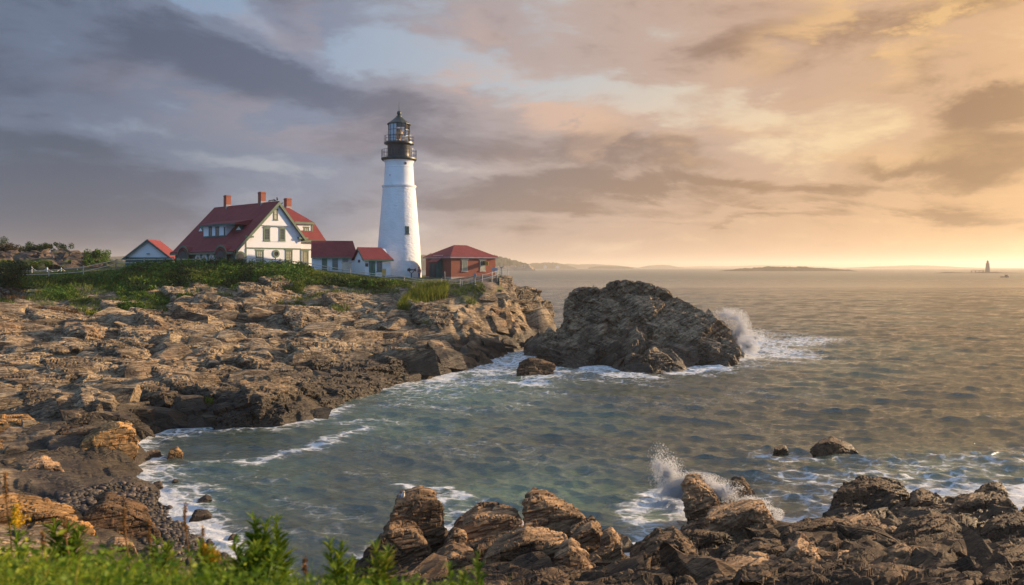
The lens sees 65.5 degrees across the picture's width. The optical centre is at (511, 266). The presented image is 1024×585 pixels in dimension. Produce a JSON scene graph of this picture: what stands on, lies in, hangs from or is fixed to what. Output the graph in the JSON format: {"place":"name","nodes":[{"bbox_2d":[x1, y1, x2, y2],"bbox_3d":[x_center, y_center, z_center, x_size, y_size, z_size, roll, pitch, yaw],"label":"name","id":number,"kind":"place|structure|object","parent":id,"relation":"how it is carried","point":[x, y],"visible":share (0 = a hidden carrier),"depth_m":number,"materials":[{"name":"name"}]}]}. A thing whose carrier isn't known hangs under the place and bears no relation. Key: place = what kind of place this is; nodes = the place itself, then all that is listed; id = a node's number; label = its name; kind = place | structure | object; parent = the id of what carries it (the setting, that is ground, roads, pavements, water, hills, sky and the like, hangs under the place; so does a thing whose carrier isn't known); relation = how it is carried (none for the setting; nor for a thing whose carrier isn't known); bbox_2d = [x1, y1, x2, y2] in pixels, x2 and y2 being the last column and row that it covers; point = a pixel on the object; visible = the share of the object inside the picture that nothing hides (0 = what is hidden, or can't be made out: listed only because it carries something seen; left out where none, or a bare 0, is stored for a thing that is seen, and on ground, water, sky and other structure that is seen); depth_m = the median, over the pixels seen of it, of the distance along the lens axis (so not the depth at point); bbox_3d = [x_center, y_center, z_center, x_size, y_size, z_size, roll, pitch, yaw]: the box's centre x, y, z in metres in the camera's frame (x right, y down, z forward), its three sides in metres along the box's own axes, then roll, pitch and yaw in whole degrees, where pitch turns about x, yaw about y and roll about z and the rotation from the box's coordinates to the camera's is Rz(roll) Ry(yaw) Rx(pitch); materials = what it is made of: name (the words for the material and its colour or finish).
{"place":"outdoors","nodes":[
{"label":"outdoors","id":0,"kind":"place"},
{"bbox_2d":[18,269,422,281],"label":"lawn grass","id":1,"kind":"structure","parent":0,"point":[325,277],"depth_m":115.41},
{"bbox_2d":[0,266,463,291],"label":"bank grass","id":2,"kind":"structure","parent":0,"point":[316,273],"depth_m":106.72,"materials":[{"name":"plant"}]},
{"bbox_2d":[0,248,556,582],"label":"headland terrain","id":3,"kind":"structure","parent":0,"point":[250,355],"depth_m":70.39,"materials":[{"name":"stone"}]},
{"bbox_2d":[0,243,22,251],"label":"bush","id":4,"kind":"object","parent":3,"relation":"on","point":[3,247],"visible":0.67,"depth_m":155.75,"materials":[{"name":"green plant"}]},
{"bbox_2d":[0,260,32,285],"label":"bush","id":5,"kind":"object","parent":3,"relation":"on","point":[15,268],"visible":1,"depth_m":102.37,"materials":[{"name":"green plant"}]},
{"bbox_2d":[0,414,35,433],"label":"rock block","id":6,"kind":"object","parent":3,"relation":"on","point":[6,421],"visible":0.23,"depth_m":46.66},
{"bbox_2d":[0,285,74,312],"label":"rock grass","id":7,"kind":"object","parent":3,"relation":"on","point":[13,294],"visible":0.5,"depth_m":97.45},
{"bbox_2d":[13,278,66,289],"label":"rock scrub","id":8,"kind":"object","parent":3,"relation":"on","point":[34,287],"visible":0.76,"depth_m":102.04,"materials":[{"name":"green plant"}]},
{"bbox_2d":[20,455,63,471],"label":"rock block","id":9,"kind":"object","parent":3,"relation":"on","point":[43,462],"visible":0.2,"depth_m":37.51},
{"bbox_2d":[0,493,94,534],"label":"rock slab","id":10,"kind":"object","parent":3,"relation":"on","point":[37,509],"visible":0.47,"depth_m":26.90,"materials":[{"name":"stone"}]},
{"bbox_2d":[43,242,73,250],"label":"bush","id":11,"kind":"object","parent":3,"relation":"on","point":[62,246],"visible":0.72,"depth_m":158.38,"materials":[{"name":"green plant"}]},
{"bbox_2d":[23,260,115,275],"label":"rail fence","id":12,"kind":"object","parent":3,"relation":"on","point":[48,270],"visible":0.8,"depth_m":112.98,"materials":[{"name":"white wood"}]},
{"bbox_2d":[55,424,88,435],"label":"rock block","id":13,"kind":"object","parent":3,"relation":"on","point":[63,430],"visible":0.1,"depth_m":43.24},
{"bbox_2d":[67,258,102,265],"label":"bush","id":14,"kind":"object","parent":3,"relation":"on","point":[89,261],"visible":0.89,"depth_m":145.33,"materials":[{"name":"green plant"}]},
{"bbox_2d":[82,248,110,263],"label":"bush","id":15,"kind":"object","parent":3,"relation":"on","point":[96,254],"visible":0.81,"depth_m":149.91,"materials":[{"name":"green plant"}]},
{"bbox_2d":[80,420,138,459],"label":"rock block","id":16,"kind":"object","parent":3,"relation":"on","point":[118,435],"visible":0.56,"depth_m":42.26,"materials":[{"name":"stone"}]},
{"bbox_2d":[106,537,137,556],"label":"rock block","id":17,"kind":"object","parent":3,"relation":"on","point":[116,541],"visible":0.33,"depth_m":25.84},
{"bbox_2d":[83,492,163,543],"bbox_3d":[-14.425,9.759,29.348,2.744,2.800,2.364,0,0,-33],"label":"rock slab","id":18,"kind":"object","parent":3,"relation":"on","point":[105,510],"visible":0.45,"depth_m":28.64,"materials":[{"name":"stone"}]},
{"bbox_2d":[57,481,228,570],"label":"pebble beach","id":19,"kind":"structure","parent":3,"relation":"on","point":[164,527],"depth_m":31.89,"materials":[{"name":"gravel"}]},
{"bbox_2d":[122,239,174,266],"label":"garage","id":20,"kind":"structure","parent":3,"relation":"on","point":[151,249],"depth_m":137.96,"materials":[{"name":"red"}]},
{"bbox_2d":[125,257,169,266],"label":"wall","id":21,"kind":"structure","parent":20,"relation":"in","point":[126,264],"depth_m":137.72,"materials":[{"name":"white paint"}]},
{"bbox_2d":[9,268,299,310],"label":"rock scrub","id":22,"kind":"object","parent":3,"relation":"on","point":[58,290],"visible":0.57,"depth_m":98.75,"materials":[{"name":"green plant"}]},
{"bbox_2d":[115,258,279,268],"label":"rail fence","id":23,"kind":"object","parent":3,"relation":"on","point":[143,259],"visible":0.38,"depth_m":119.77,"materials":[{"name":"grey wood"}]},
{"bbox_2d":[0,256,401,291],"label":"rose thicket","id":24,"kind":"object","parent":3,"relation":"on","point":[291,268],"visible":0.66,"depth_m":107.92,"materials":[{"name":"green plant"}]},
{"bbox_2d":[0,272,485,404],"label":"rock grass","id":25,"kind":"object","parent":3,"relation":"on","point":[158,306],"visible":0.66,"depth_m":96.74,"materials":[{"name":"plant"}]},
{"bbox_2d":[170,192,325,265],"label":"keepers house","id":26,"kind":"structure","parent":3,"relation":"on","point":[262,228],"depth_m":123.18,"materials":[{"name":"white"}]},
{"bbox_2d":[255,249,263,261],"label":"window","id":27,"kind":"structure","parent":26,"relation":"in","point":[259,252],"depth_m":119.73,"materials":[{"name":"glass"}]},
{"bbox_2d":[263,227,270,240],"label":"window","id":28,"kind":"structure","parent":26,"relation":"in","point":[266,230],"depth_m":120.60,"materials":[{"name":"glass"}]},
{"bbox_2d":[285,249,292,262],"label":"window","id":29,"kind":"structure","parent":26,"relation":"in","point":[288,252],"depth_m":123.49,"materials":[{"name":"glass"}]},
{"bbox_2d":[311,241,355,273],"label":"passage wing","id":30,"kind":"structure","parent":3,"relation":"on","point":[334,254],"depth_m":120.79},
{"bbox_2d":[280,259,460,285],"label":"rail fence","id":31,"kind":"object","parent":3,"relation":"on","point":[369,275],"visible":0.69,"depth_m":112.30,"materials":[{"name":"grey wood"}]},
{"bbox_2d":[351,247,393,276],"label":"entry building","id":32,"kind":"structure","parent":3,"relation":"on","point":[376,260],"depth_m":116.94,"materials":[{"name":"white"}]},
{"bbox_2d":[378,111,421,277],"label":"lighthouse","id":33,"kind":"object","parent":3,"relation":"on","point":[398,240],"visible":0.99,"depth_m":121.80,"materials":[{"name":"paint"}]},
{"bbox_2d":[394,278,450,310],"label":"tall grass clump","id":34,"kind":"object","parent":3,"relation":"on","point":[428,291],"visible":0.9,"depth_m":103.58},
{"bbox_2d":[423,245,498,278],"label":"brick building","id":35,"kind":"structure","parent":3,"relation":"on","point":[456,261],"depth_m":118.19,"materials":[{"name":"brick"}]},
{"bbox_2d":[479,259,488,271],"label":"window","id":36,"kind":"structure","parent":35,"relation":"in","point":[482,261],"depth_m":119.16,"materials":[{"name":"white glass"}]},
{"bbox_2d":[499,275,512,292],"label":"rock block","id":37,"kind":"object","parent":3,"relation":"on","point":[506,282],"visible":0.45,"depth_m":111.92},
{"bbox_2d":[515,286,541,311],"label":"rock block","id":38,"kind":"object","parent":3,"relation":"on","point":[528,298],"visible":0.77,"depth_m":115.20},
{"bbox_2d":[541,300,554,323],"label":"rock block","id":39,"kind":"object","parent":3,"relation":"on","point":[547,304],"visible":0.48,"depth_m":118.03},
{"bbox_2d":[421,253,534,269],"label":"hill","id":40,"kind":"structure","parent":0,"point":[501,261],"depth_m":2389.76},
{"bbox_2d":[0,0,1023,266],"label":"sky","id":41,"kind":"structure","parent":0,"point":[629,133],"materials":[{"name":"grey"}]},
{"bbox_2d":[530,262,576,268],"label":"hill","id":42,"kind":"structure","parent":0,"point":[552,265],"depth_m":4369.89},
{"bbox_2d":[136,267,1023,584],"bbox_3d":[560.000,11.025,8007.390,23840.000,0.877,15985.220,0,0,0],"label":"sea water","id":43,"kind":"structure","parent":0,"point":[910,379],"depth_m":55.17,"materials":[{"name":"liquid"}]},
{"bbox_2d":[147,449,161,457],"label":"boulder","id":44,"kind":"object","parent":43,"relation":"in","point":[154,453],"visible":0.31,"depth_m":45.90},
{"bbox_2d":[167,446,183,458],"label":"boulder","id":45,"kind":"object","parent":43,"relation":"in","point":[175,452],"visible":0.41,"depth_m":45.62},
{"bbox_2d":[189,509,211,521],"bbox_3d":[-13.613,11.287,34.746,1.211,1.265,0.961,0,0,-31],"label":"boulder","id":46,"kind":"object","parent":43,"relation":"in","point":[198,515],"visible":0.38,"depth_m":34.46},
{"bbox_2d":[196,494,211,502],"bbox_3d":[-14.541,11.336,37.488,0.805,1.019,0.846,0,0,-28],"label":"boulder","id":47,"kind":"object","parent":43,"relation":"in","point":[205,498],"visible":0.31,"depth_m":37.38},
{"bbox_2d":[495,264,533,270],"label":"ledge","id":48,"kind":"object","parent":43,"relation":"on","point":[524,267],"visible":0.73,"depth_m":2158.33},
{"bbox_2d":[516,357,555,375],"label":"boulder","id":49,"kind":"object","parent":43,"relation":"in","point":[531,366],"visible":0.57,"depth_m":79.99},
{"bbox_2d":[588,266,633,268],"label":"island","id":50,"kind":"structure","parent":43,"relation":"on","point":[609,267],"depth_m":4423.20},
{"bbox_2d":[623,352,640,368],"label":"boulder","id":51,"kind":"object","parent":43,"relation":"in","point":[629,358],"visible":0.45,"depth_m":84.81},
{"bbox_2d":[524,279,744,373],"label":"rocky islet","id":52,"kind":"object","parent":43,"relation":"in","point":[612,324],"visible":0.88,"depth_m":91.89,"materials":[{"name":"stone"}]},
{"bbox_2d":[640,347,672,366],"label":"boulder","id":53,"kind":"object","parent":43,"relation":"in","point":[652,356],"visible":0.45,"depth_m":84.38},
{"bbox_2d":[639,265,682,267],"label":"island","id":54,"kind":"structure","parent":43,"relation":"on","point":[660,266],"depth_m":6563.72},
{"bbox_2d":[646,440,783,519],"bbox_3d":[8.547,9.030,33.857,5.722,3.127,2.144,0,0,8],"label":"wave spray","id":55,"kind":"object","parent":43,"relation":"on","point":[674,490],"visible":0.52,"depth_m":33.94,"materials":[{"name":"white"}]},
{"bbox_2d":[713,307,767,355],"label":"wave spray","id":56,"kind":"object","parent":43,"relation":"on","point":[739,330],"visible":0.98,"depth_m":97.36,"materials":[{"name":"white"}]},
{"bbox_2d":[772,445,787,455],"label":"boulder","id":57,"kind":"object","parent":43,"relation":"in","point":[780,450],"visible":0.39,"depth_m":47.04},
{"bbox_2d":[722,266,853,270],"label":"dark island","id":58,"kind":"structure","parent":43,"relation":"on","point":[772,268],"depth_m":1950.23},
{"bbox_2d":[810,436,857,456],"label":"boulder","id":59,"kind":"object","parent":43,"relation":"in","point":[830,445],"visible":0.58,"depth_m":46.55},
{"bbox_2d":[566,264,635,267],"bbox_3d":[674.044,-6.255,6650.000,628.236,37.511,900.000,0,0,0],"label":"hill","id":60,"kind":"structure","parent":0,"point":[583,265],"depth_m":6366.07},
{"bbox_2d":[316,494,1023,584],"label":"shore rock shelf","id":61,"kind":"object","parent":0,"point":[967,555],"visible":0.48,"depth_m":21.65,"materials":[{"name":"stone"}]},
{"bbox_2d":[356,533,390,578],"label":"rock block","id":62,"kind":"object","parent":61,"relation":"on","point":[364,563],"visible":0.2,"depth_m":26.04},
{"bbox_2d":[377,520,431,565],"bbox_3d":[-3.691,9.707,26.754,2.247,2.629,1.779,0,0,-25],"label":"rock block","id":63,"kind":"object","parent":61,"relation":"on","point":[408,541],"visible":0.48,"depth_m":26.05,"materials":[{"name":"stone"}]},
{"bbox_2d":[390,485,445,551],"bbox_3d":[-3.251,9.270,28.096,1.941,2.757,2.880,0,0,0],"label":"rock block","id":64,"kind":"object","parent":61,"relation":"on","point":[421,506],"visible":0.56,"depth_m":27.38,"materials":[{"name":"stone"}]},
{"bbox_2d":[442,527,467,546],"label":"rock block","id":65,"kind":"object","parent":61,"relation":"on","point":[456,534],"visible":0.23,"depth_m":26.85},
{"bbox_2d":[436,541,478,570],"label":"rock block","id":66,"kind":"object","parent":61,"relation":"on","point":[460,554],"visible":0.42,"depth_m":24.04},
{"bbox_2d":[454,502,522,543],"bbox_3d":[-0.996,10.085,28.959,4.121,2.839,2.112,0,0,-27],"label":"rock block","id":67,"kind":"object","parent":61,"relation":"on","point":[479,521],"visible":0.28,"depth_m":28.16,"materials":[{"name":"stone"}]},
{"bbox_2d":[482,525,567,564],"bbox_3d":[0.317,9.355,24.685,4.137,2.387,1.827,0,0,-27],"label":"rock block","id":68,"kind":"object","parent":61,"relation":"on","point":[512,545],"visible":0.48,"depth_m":24.11,"materials":[{"name":"stone"}]},
{"bbox_2d":[522,487,585,538],"bbox_3d":[1.632,9.857,30.055,3.450,3.102,1.573,0,0,-25],"label":"rock slab","id":69,"kind":"object","parent":61,"relation":"on","point":[546,509],"visible":0.53,"depth_m":29.28,"materials":[{"name":"stone"}]},
{"bbox_2d":[553,538,592,569],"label":"rock block","id":70,"kind":"object","parent":61,"relation":"on","point":[570,553],"visible":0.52,"depth_m":23.39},
{"bbox_2d":[569,515,602,551],"bbox_3d":[2.773,10.672,29.276,2.270,2.590,1.494,0,0,-26],"label":"rock slab","id":71,"kind":"object","parent":61,"relation":"on","point":[586,533],"visible":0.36,"depth_m":28.79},
{"bbox_2d":[597,526,622,562],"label":"rock block","id":72,"kind":"object","parent":61,"relation":"on","point":[610,548],"visible":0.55,"depth_m":27.29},
{"bbox_2d":[629,526,698,567],"bbox_3d":[5.049,10.215,27.032,4.364,2.227,2.108,0,0,-23],"label":"rock block","id":73,"kind":"object","parent":61,"relation":"on","point":[648,545],"visible":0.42,"depth_m":26.98,"materials":[{"name":"stone"}]},
{"bbox_2d":[680,473,721,523],"bbox_3d":[8.052,10.403,33.656,3.184,3.394,1.585,0,0,-26],"label":"rock block","id":74,"kind":"object","parent":61,"relation":"on","point":[699,499],"visible":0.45,"depth_m":32.72,"materials":[{"name":"stone"}]},
{"bbox_2d":[681,522,734,547],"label":"rock block","id":75,"kind":"object","parent":61,"relation":"on","point":[697,536],"visible":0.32,"depth_m":29.92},
{"bbox_2d":[700,499,776,543],"bbox_3d":[8.964,10.795,32.056,5.221,2.550,1.860,0,0,-23],"label":"rock block","id":76,"kind":"object","parent":61,"relation":"on","point":[733,519],"visible":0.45,"depth_m":31.38,"materials":[{"name":"stone"}]},
{"bbox_2d":[727,476,755,501],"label":"rock block","id":77,"kind":"object","parent":61,"relation":"on","point":[746,490],"visible":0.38,"depth_m":34.57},
{"bbox_2d":[724,551,776,568],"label":"rock block","id":78,"kind":"object","parent":61,"relation":"on","point":[751,558],"visible":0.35,"depth_m":24.04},
{"bbox_2d":[739,537,784,555],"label":"rock block","id":79,"kind":"object","parent":61,"relation":"on","point":[767,546],"visible":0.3,"depth_m":27.69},
{"bbox_2d":[782,532,821,559],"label":"rock block","id":80,"kind":"object","parent":61,"relation":"on","point":[801,545],"visible":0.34,"depth_m":24.53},
{"bbox_2d":[780,513,850,541],"bbox_3d":[11.985,10.736,30.950,5.161,1.848,1.503,0,0,-24],"label":"rock slab","id":81,"kind":"object","parent":61,"relation":"on","point":[808,524],"visible":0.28,"depth_m":30.61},
{"bbox_2d":[831,549,848,560],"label":"rock block","id":82,"kind":"object","parent":61,"relation":"on","point":[836,555],"visible":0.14,"depth_m":24.43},
{"bbox_2d":[828,475,909,511],"bbox_3d":[16.805,11.264,37.285,6.708,2.729,2.015,0,0,-23],"label":"rock block","id":83,"kind":"object","parent":61,"relation":"on","point":[860,492],"visible":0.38,"depth_m":36.28,"materials":[{"name":"stone"}]},
{"bbox_2d":[843,512,896,533],"bbox_3d":[14.114,10.855,31.658,4.721,1.846,1.358,0,0,-22],"label":"rock slab","id":84,"kind":"object","parent":61,"relation":"on","point":[868,519],"visible":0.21,"depth_m":31.47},
{"bbox_2d":[883,543,937,565],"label":"rock block","id":85,"kind":"object","parent":61,"relation":"on","point":[900,553],"visible":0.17,"depth_m":25.11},
{"bbox_2d":[908,488,944,506],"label":"rock block","id":86,"kind":"object","parent":61,"relation":"on","point":[923,497],"visible":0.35,"depth_m":36.04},
{"bbox_2d":[893,512,961,537],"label":"rock block","id":87,"kind":"object","parent":61,"relation":"on","point":[932,523],"visible":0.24,"depth_m":30.80,"materials":[{"name":"stone"}]},
{"bbox_2d":[948,491,1017,513],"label":"rock block","id":88,"kind":"object","parent":61,"relation":"on","point":[965,503],"visible":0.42,"depth_m":35.23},
{"bbox_2d":[974,481,1009,496],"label":"rock block","id":89,"kind":"object","parent":61,"relation":"on","point":[993,486],"visible":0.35,"depth_m":37.67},
{"bbox_2d":[980,510,1023,542],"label":"rock block","id":90,"kind":"object","parent":61,"relation":"on","point":[996,528],"visible":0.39,"depth_m":29.93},
{"bbox_2d":[993,543,1023,566],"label":"rock block","id":91,"kind":"object","parent":61,"relation":"on","point":[1013,553],"visible":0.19,"depth_m":25.84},
{"bbox_2d":[683,265,838,267],"bbox_3d":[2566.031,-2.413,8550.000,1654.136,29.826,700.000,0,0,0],"label":"hill","id":92,"kind":"structure","parent":0,"point":[752,266],"depth_m":8289.05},
{"bbox_2d":[851,265,972,267],"bbox_3d":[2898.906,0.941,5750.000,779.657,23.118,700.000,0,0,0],"label":"hill","id":93,"kind":"structure","parent":0,"point":[916,266],"depth_m":5523.02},
{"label":"bluff ground","id":94,"kind":"structure","parent":0,"visible":0},
{"bbox_2d":[2,472,12,563],"bbox_3d":[-2.915,1.567,4.601,0.064,0.767,0.045,0,0,0],"label":"dry stalk","id":95,"kind":"object","parent":94,"relation":"on","point":[6,486],"visible":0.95,"depth_m":4.60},
{"bbox_2d":[3,502,36,580],"bbox_3d":[-2.835,1.656,4.600,0.204,0.595,0.249,0,0,-43],"label":"goldenrod plant","id":96,"kind":"object","parent":94,"relation":"on","point":[17,539],"visible":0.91,"depth_m":4.60,"materials":[{"name":"yellow plant"}]},
{"bbox_2d":[39,529,48,573],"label":"dry stalk","id":97,"kind":"object","parent":94,"relation":"on","point":[42,542],"visible":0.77,"depth_m":4.40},
{"bbox_2d":[60,514,70,568],"bbox_3d":[-2.465,1.632,4.401,0.063,0.528,0.040,0,0,-28],"label":"dry stalk","id":98,"kind":"object","parent":94,"relation":"on","point":[64,525],"visible":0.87,"depth_m":4.40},
{"bbox_2d":[41,518,91,571],"bbox_3d":[-2.736,1.860,4.932,0.402,0.672,0.396,0,0,0],"label":"goldenrod plant","id":99,"kind":"object","parent":94,"relation":"on","point":[60,539],"visible":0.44,"depth_m":4.92,"materials":[{"name":"green plant"}]},
{"bbox_2d":[120,504,129,569],"bbox_3d":[-2.282,1.737,4.696,0.051,0.674,0.053,0,0,39],"label":"dry stalk","id":100,"kind":"object","parent":94,"relation":"on","point":[124,514],"visible":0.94,"depth_m":4.70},
{"bbox_2d":[143,519,153,571],"bbox_3d":[-2.184,1.846,4.799,0.066,0.654,0.047,0,0,29],"label":"dry stalk","id":101,"kind":"object","parent":94,"relation":"on","point":[148,525],"visible":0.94,"depth_m":4.80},
{"bbox_2d":[145,534,192,584],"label":"goldenrod plant","id":102,"kind":"object","parent":94,"relation":"on","point":[166,548],"visible":0.48,"depth_m":4.71,"materials":[{"name":"green plant"}]},
{"bbox_2d":[182,502,191,576],"bbox_3d":[-1.883,1.698,4.606,0.054,0.677,0.053,0,0,-35],"label":"dry stalk","id":103,"kind":"object","parent":94,"relation":"on","point":[185,511],"visible":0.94,"depth_m":4.60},
{"bbox_2d":[191,536,226,584],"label":"goldenrod plant","id":104,"kind":"object","parent":94,"relation":"on","point":[204,551],"visible":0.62,"depth_m":4.30,"materials":[{"name":"green plant"}]},
{"bbox_2d":[0,529,511,584],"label":"foreground grass","id":105,"kind":"structure","parent":94,"relation":"on","point":[110,580],"depth_m":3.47,"materials":[{"name":"plant"}]},
{"bbox_2d":[226,532,286,584],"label":"goldenrod plant","id":106,"kind":"object","parent":94,"relation":"on","point":[239,551],"visible":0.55,"depth_m":4.12,"materials":[{"name":"green plant"}]},
{"bbox_2d":[242,511,291,582],"bbox_3d":[-1.328,1.622,4.312,0.314,0.590,0.320,0,0,-23],"label":"goldenrod plant","id":107,"kind":"object","parent":94,"relation":"on","point":[264,539],"visible":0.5,"depth_m":4.30,"materials":[{"name":"green plant"}]},
{"bbox_2d":[269,513,299,584],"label":"goldenrod plant","id":108,"kind":"object","parent":94,"relation":"on","point":[278,538],"visible":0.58,"depth_m":4.41,"materials":[{"name":"green plant"}]},
{"bbox_2d":[321,535,365,584],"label":"goldenrod plant","id":109,"kind":"object","parent":94,"relation":"on","point":[337,570],"visible":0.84,"depth_m":4.10,"materials":[{"name":"green plant"}]},
{"bbox_2d":[339,554,363,584],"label":"goldenrod plant","id":110,"kind":"object","parent":94,"relation":"on","point":[351,569],"visible":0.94,"depth_m":4.01,"materials":[{"name":"green plant"}]},
{"bbox_2d":[360,537,403,584],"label":"goldenrod plant","id":111,"kind":"object","parent":94,"relation":"on","point":[384,561],"visible":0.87,"depth_m":3.91,"materials":[{"name":"green plant"}]},
{"bbox_2d":[443,560,470,584],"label":"goldenrod plant","id":112,"kind":"object","parent":94,"relation":"on","point":[451,573],"visible":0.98,"depth_m":3.51,"materials":[{"name":"green plant"}]},
{"bbox_2d":[467,550,488,584],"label":"goldenrod plant","id":113,"kind":"object","parent":94,"relation":"on","point":[478,571],"visible":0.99,"depth_m":3.50,"materials":[{"name":"green plant"}]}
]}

